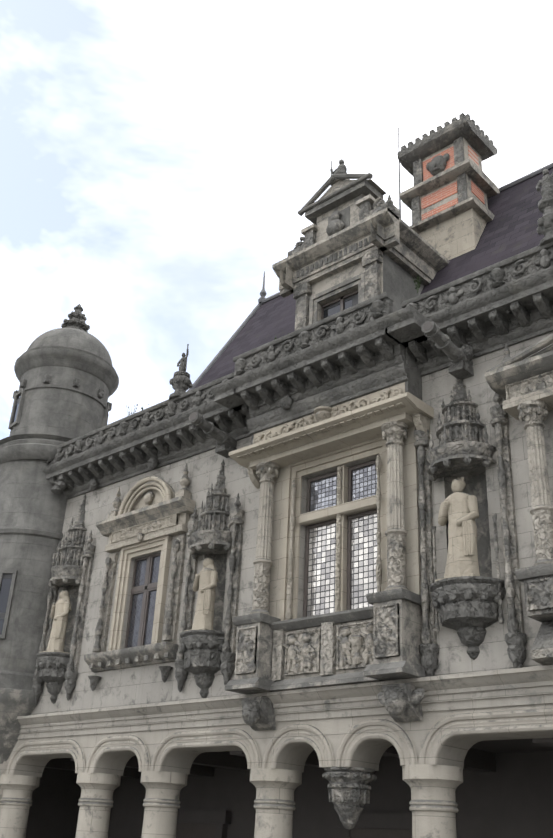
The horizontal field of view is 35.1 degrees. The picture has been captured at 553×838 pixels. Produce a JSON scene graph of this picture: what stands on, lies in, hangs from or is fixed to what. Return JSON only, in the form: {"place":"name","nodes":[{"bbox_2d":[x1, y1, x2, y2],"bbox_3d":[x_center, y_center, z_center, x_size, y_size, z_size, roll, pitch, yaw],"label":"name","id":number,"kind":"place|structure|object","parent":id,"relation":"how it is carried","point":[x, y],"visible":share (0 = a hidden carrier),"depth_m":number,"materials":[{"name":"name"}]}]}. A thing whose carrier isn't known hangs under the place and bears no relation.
{"place":"outdoors","nodes":[
{"label":"outdoors","id":0,"kind":"place"},
{"bbox_2d":[0,0,552,439],"label":"sky","id":1,"kind":"structure","parent":0,"point":[158,158],"materials":[{"name":"white"}]},
{"bbox_2d":[2,665,552,776],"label":"arcade wall","id":2,"kind":"structure","parent":0,"point":[352,725],"depth_m":12.49,"materials":[{"name":"grey stone"}]},
{"bbox_2d":[31,332,552,714],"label":"facade wall","id":3,"kind":"structure","parent":2,"relation":"on","point":[140,685],"depth_m":14.40,"materials":[{"name":"stone"}]},
{"bbox_2d":[32,493,94,704],"bbox_3d":[-4.220,3.472,17.619,1.320,4.330,0.755,-20,-34,38],"label":"niche","id":4,"kind":"object","parent":3,"relation":"attached to","point":[54,671],"visible":1,"depth_m":17.45,"materials":[{"name":"stone"}]},
{"bbox_2d":[39,590,70,652],"bbox_3d":[-4.277,4.003,17.279,0.521,1.295,0.369,-20,-34,38],"label":"statue","id":5,"kind":"object","parent":4,"relation":"on","point":[60,609],"visible":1,"depth_m":17.13,"materials":[{"name":"stone"}]},
{"bbox_2d":[84,463,195,690],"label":"window","id":6,"kind":"structure","parent":3,"relation":"attached to","point":[147,518],"depth_m":16.18,"materials":[{"name":"stone"}]},
{"bbox_2d":[175,459,243,697],"bbox_3d":[-1.127,2.583,14.941,1.340,4.220,0.776,-20,-34,38],"label":"niche","id":7,"kind":"object","parent":3,"relation":"attached to","point":[204,656],"visible":1,"depth_m":14.81,"materials":[{"name":"stone"}]},
{"bbox_2d":[185,557,218,630],"bbox_3d":[-1.190,2.952,14.695,0.529,1.315,0.375,-20,-34,38],"label":"statue","id":8,"kind":"object","parent":7,"relation":"on","point":[206,579],"visible":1,"depth_m":14.54,"materials":[{"name":"stone"}]},
{"bbox_2d":[189,412,236,457],"bbox_3d":[-1.135,0.280,15.431,0.295,0.362,1.254,-13,-30,29],"label":"gargoyle","id":9,"kind":"object","parent":3,"relation":"attached to","point":[227,443],"visible":1,"depth_m":15.45,"materials":[{"name":"stone"}]},
{"bbox_2d":[42,242,552,499],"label":"cornice","id":10,"kind":"structure","parent":3,"relation":"on","point":[370,346],"depth_m":13.88,"materials":[{"name":"stone"}]},
{"bbox_2d":[169,344,192,399],"bbox_3d":[-1.833,-0.888,17.003,0.455,1.175,0.407,-20,-34,38],"label":"pinnacle statue","id":11,"kind":"object","parent":10,"relation":"on","point":[180,382],"visible":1,"depth_m":16.81,"materials":[{"name":"stone"}]},
{"bbox_2d":[126,271,474,415],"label":"gutter weeds","id":12,"kind":"object","parent":10,"relation":"on","point":[418,285],"visible":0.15,"depth_m":13.27,"materials":[{"name":"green plant"}]},
{"bbox_2d":[421,320,473,378],"bbox_3d":[2.424,-0.983,12.478,0.268,0.362,1.225,-16,-32,33],"label":"gargoyle","id":13,"kind":"object","parent":10,"relation":"attached to","point":[460,366],"visible":0.98,"depth_m":12.51,"materials":[{"name":"stone"}]},
{"bbox_2d":[536,169,552,246],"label":"pinnacle statue","id":14,"kind":"object","parent":10,"relation":"on","point":[545,220],"visible":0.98,"depth_m":12.23,"materials":[{"name":"stone"}]},
{"bbox_2d":[225,382,433,730],"bbox_3d":[0.843,2.094,13.190,3.600,4.800,1.200,-20,-34,38],"label":"bay window","id":15,"kind":"structure","parent":3,"relation":"attached to","point":[360,621],"depth_m":13.07,"materials":[{"name":"stone"}]},
{"bbox_2d":[188,163,552,390],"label":"slate roof","id":16,"kind":"structure","parent":3,"relation":"on","point":[510,230],"depth_m":17.15,"materials":[{"name":"stone"}]},
{"bbox_2d":[272,159,448,330],"bbox_3d":[1.763,-2.546,16.640,2.680,4.960,2.575,-20,-34,38],"label":"dormer","id":17,"kind":"object","parent":16,"relation":"on","point":[362,241],"visible":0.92,"depth_m":15.93,"materials":[{"name":"stone"}]},
{"bbox_2d":[398,127,400,210],"bbox_3d":[2.840,-5.450,20.204,0.240,3.400,0.228,-20,-34,38],"label":"lightning rod","id":18,"kind":"object","parent":16,"relation":"on","point":[399,173],"visible":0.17,"depth_m":20.26,"materials":[{"name":"metal"}]},
{"bbox_2d":[397,113,499,259],"bbox_3d":[3.494,-3.986,17.581,1.790,3.930,1.340,-20,-34,38],"label":"chimney","id":19,"kind":"object","parent":16,"relation":"on","point":[449,193],"visible":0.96,"depth_m":17.50,"materials":[{"name":"stone"}]},
{"bbox_2d":[413,378,526,676],"bbox_3d":[2.535,1.230,11.930,1.520,4.580,0.859,-20,-34,38],"label":"niche","id":20,"kind":"object","parent":3,"relation":"attached to","point":[469,609],"visible":0.98,"depth_m":11.79,"materials":[{"name":"stone"}]},
{"bbox_2d":[435,477,479,581],"bbox_3d":[2.467,1.473,11.730,0.602,1.503,0.426,-20,-34,38],"label":"statue","id":21,"kind":"object","parent":20,"relation":"on","point":[458,510],"visible":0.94,"depth_m":11.56,"materials":[{"name":"stone"}]},
{"bbox_2d":[484,334,552,665],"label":"window","id":22,"kind":"structure","parent":3,"relation":"attached to","point":[520,385],"depth_m":11.21,"materials":[{"name":"stone"}]},
{"bbox_2d":[322,766,376,828],"bbox_3d":[0.995,5.197,11.982,0.755,0.765,0.723,-20,-34,38],"label":"pendant corbel","id":23,"kind":"object","parent":2,"relation":"hanging from","point":[349,789],"visible":1,"depth_m":11.82,"materials":[{"name":"stone"}]},
{"label":"ground","id":24,"kind":"structure","parent":0,"visible":0},
{"bbox_2d":[0,304,118,808],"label":"corner turret","id":25,"kind":"object","parent":24,"relation":"on","point":[67,376],"visible":0.77,"depth_m":18.97,"materials":[{"name":"stone"}]},
{"bbox_2d":[0,764,462,837],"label":"columns","id":26,"kind":"structure","parent":24,"relation":"on","point":[433,808],"depth_m":13.89,"materials":[{"name":"grey stone"}]},
{"bbox_2d":[25,738,552,837],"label":"archway openings","id":27,"kind":"object","parent":24,"relation":"on","point":[504,789],"visible":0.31,"depth_m":16.46,"materials":[{"name":"stone"}]}
]}

